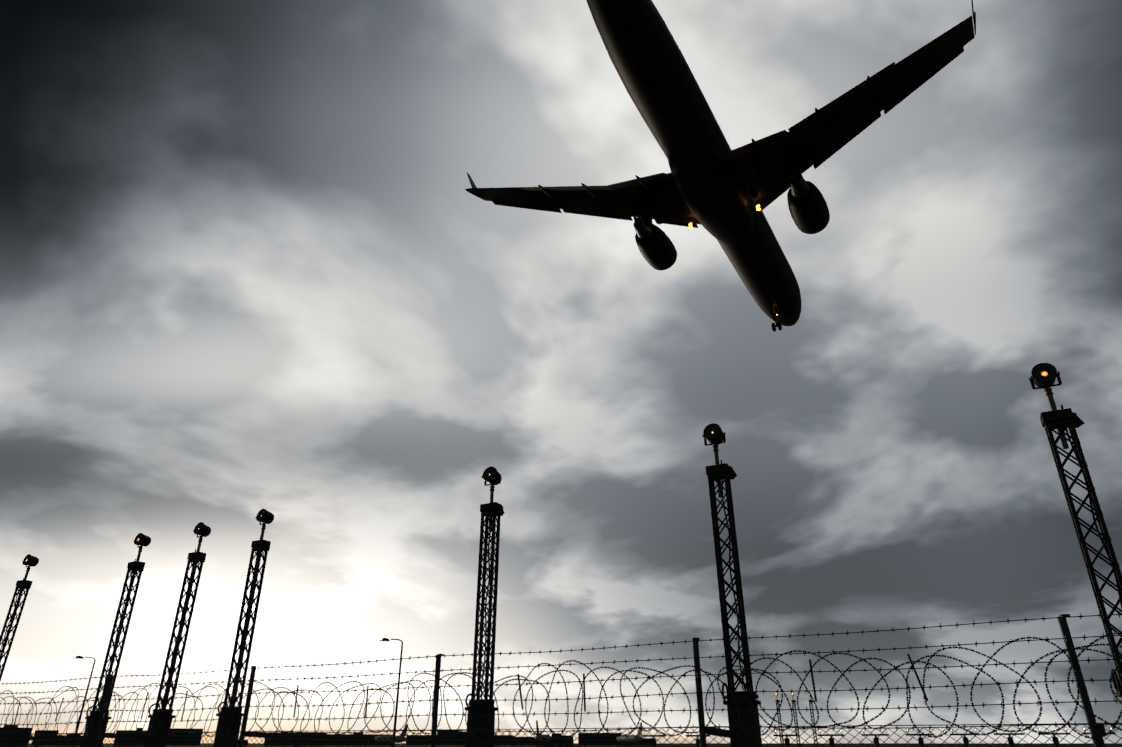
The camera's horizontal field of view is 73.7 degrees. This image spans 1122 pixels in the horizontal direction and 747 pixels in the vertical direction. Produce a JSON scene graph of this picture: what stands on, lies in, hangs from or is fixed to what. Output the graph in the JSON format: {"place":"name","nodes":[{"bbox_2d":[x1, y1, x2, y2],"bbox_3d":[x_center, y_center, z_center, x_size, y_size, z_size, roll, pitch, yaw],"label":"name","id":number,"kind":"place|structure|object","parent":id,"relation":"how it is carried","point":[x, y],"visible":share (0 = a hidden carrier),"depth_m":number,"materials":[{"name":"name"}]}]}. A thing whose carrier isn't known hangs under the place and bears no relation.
{"place":"outdoors","nodes":[
{"label":"outdoors","id":0,"kind":"place"},
{"bbox_2d":[0,719,652,746],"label":"distant buildings","id":1,"kind":"structure","parent":0,"point":[601,741],"depth_m":669.91,"materials":[{"name":"grey paint"}]},
{"bbox_2d":[0,632,1121,743],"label":"razor wire coil","id":2,"kind":"object","parent":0,"point":[1082,648],"visible":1,"depth_m":5.88,"materials":[{"name":"black metal"}]},
{"bbox_2d":[0,0,1121,742],"label":"sky","id":3,"kind":"structure","parent":0,"point":[248,263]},
{"bbox_2d":[28,743,1121,746],"bbox_3d":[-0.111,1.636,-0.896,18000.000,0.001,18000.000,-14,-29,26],"label":"ground","id":4,"kind":"structure","parent":0,"point":[871,744],"depth_m":671.66,"materials":[{"name":"black plant"}]},
{"bbox_2d":[0,554,38,680],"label":"approach light mast","id":5,"kind":"object","parent":4,"relation":"on","point":[29,560],"visible":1,"depth_m":11.93,"materials":[{"name":"black metal"}]},
{"bbox_2d":[71,656,95,746],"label":"street light","id":6,"kind":"object","parent":4,"relation":"on","point":[79,657],"visible":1,"depth_m":69.85,"materials":[{"name":"grey paint"}]},
{"bbox_2d":[81,533,150,746],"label":"approach light mast","id":7,"kind":"object","parent":4,"relation":"on","point":[136,565],"visible":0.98,"depth_m":10.41,"materials":[{"name":"black metal"}]},
{"bbox_2d":[144,522,210,746],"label":"approach light mast","id":8,"kind":"object","parent":4,"relation":"on","point":[201,529],"visible":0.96,"depth_m":9.83,"materials":[{"name":"black metal"}]},
{"bbox_2d":[213,509,273,746],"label":"approach light mast","id":9,"kind":"object","parent":4,"relation":"on","point":[261,545],"visible":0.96,"depth_m":9.23,"materials":[{"name":"black metal"}]},
{"bbox_2d":[380,638,402,746],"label":"street light","id":10,"kind":"object","parent":4,"relation":"on","point":[397,697],"visible":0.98,"depth_m":59.49,"materials":[{"name":"grey paint"}]},
{"bbox_2d":[465,466,504,746],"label":"approach light mast","id":11,"kind":"object","parent":4,"relation":"on","point":[492,509],"visible":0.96,"depth_m":7.72,"materials":[{"name":"black metal"}]},
{"bbox_2d":[374,720,642,746],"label":"parked jets","id":12,"kind":"object","parent":4,"relation":"on","point":[622,738],"visible":0.71,"depth_m":419.41,"materials":[{"name":"paint"}]},
{"bbox_2d":[0,614,1105,746],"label":"fence posts","id":13,"kind":"object","parent":4,"relation":"on","point":[1072,654],"visible":0.83,"depth_m":5.89,"materials":[{"name":"metal"}]},
{"bbox_2d":[0,611,1121,736],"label":"barbed wire","id":14,"kind":"object","parent":13,"relation":"attached to","point":[749,673],"visible":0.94,"depth_m":6.05,"materials":[{"name":"black metal"}]},
{"bbox_2d":[0,723,1121,746],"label":"chain link fence","id":15,"kind":"object","parent":4,"relation":"on","point":[567,737],"visible":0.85,"depth_m":6.08,"materials":[{"name":"black metal"}]},
{"bbox_2d":[642,730,665,746],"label":"approach light bar","id":16,"kind":"object","parent":4,"relation":"on","point":[653,740],"visible":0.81,"depth_m":58.74,"materials":[{"name":"green paint"}]},
{"bbox_2d":[686,730,709,746],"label":"approach light bar","id":17,"kind":"object","parent":4,"relation":"on","point":[698,740],"visible":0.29,"depth_m":58.74,"materials":[{"name":"green paint"}]},
{"bbox_2d":[702,423,761,746],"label":"approach light mast","id":18,"kind":"object","parent":4,"relation":"on","point":[714,435],"visible":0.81,"depth_m":6.58,"materials":[{"name":"black metal"}]},
{"bbox_2d":[775,693,783,746],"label":"approach light mast","id":19,"kind":"object","parent":4,"relation":"on","point":[777,702],"visible":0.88,"depth_m":45.22,"materials":[{"name":"black metal"}]},
{"bbox_2d":[773,730,799,745],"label":"approach light bar","id":20,"kind":"object","parent":4,"relation":"on","point":[787,740],"visible":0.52,"depth_m":58.06,"materials":[{"name":"green paint"}]},
{"bbox_2d":[791,693,800,746],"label":"approach light mast","id":21,"kind":"object","parent":4,"relation":"on","point":[793,700],"visible":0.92,"depth_m":45.19,"materials":[{"name":"grey metal"}]},
{"bbox_2d":[808,693,817,746],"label":"approach light mast","id":22,"kind":"object","parent":4,"relation":"on","point":[811,713],"visible":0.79,"depth_m":45.17,"materials":[{"name":"grey metal"}]},
{"bbox_2d":[817,729,843,745],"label":"approach light bar","id":23,"kind":"object","parent":4,"relation":"on","point":[831,741],"visible":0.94,"depth_m":57.58,"materials":[{"name":"green paint"}]},
{"bbox_2d":[862,729,889,746],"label":"approach light bar","id":24,"kind":"object","parent":4,"relation":"on","point":[876,741],"visible":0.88,"depth_m":56.95,"materials":[{"name":"green paint"}]},
{"bbox_2d":[905,729,932,746],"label":"approach light bar","id":25,"kind":"object","parent":4,"relation":"on","point":[920,739],"visible":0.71,"depth_m":56.29,"materials":[{"name":"green paint"}]},
{"bbox_2d":[950,728,976,746],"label":"approach light bar","id":26,"kind":"object","parent":4,"relation":"on","point":[965,741],"visible":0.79,"depth_m":55.45,"materials":[{"name":"green paint"}]},
{"bbox_2d":[994,728,1024,746],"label":"approach light bar","id":27,"kind":"object","parent":4,"relation":"on","point":[1011,739],"visible":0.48,"depth_m":54.53,"materials":[{"name":"green paint"}]},
{"bbox_2d":[1038,727,1069,746],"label":"approach light bar","id":28,"kind":"object","parent":4,"relation":"on","point":[1055,738],"visible":0.85,"depth_m":53.61,"materials":[{"name":"green paint"}]},
{"bbox_2d":[1029,363,1121,698],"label":"approach light mast","id":29,"kind":"object","parent":4,"relation":"on","point":[1044,376],"visible":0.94,"depth_m":5.64,"materials":[{"name":"black metal"}]},
{"bbox_2d":[1082,727,1115,743],"bbox_3d":[37.990,26.362,52.386,2.000,2.883,0.500,-14,-29,26],"label":"approach light bar","id":30,"kind":"object","parent":4,"relation":"on","point":[1084,728],"visible":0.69,"depth_m":53.04,"materials":[{"name":"green paint"}]},
{"bbox_2d":[465,0,975,331],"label":"airplane","id":31,"kind":"object","parent":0,"point":[712,183],"visible":1,"depth_m":49.76,"materials":[{"name":"paint"}]}
]}

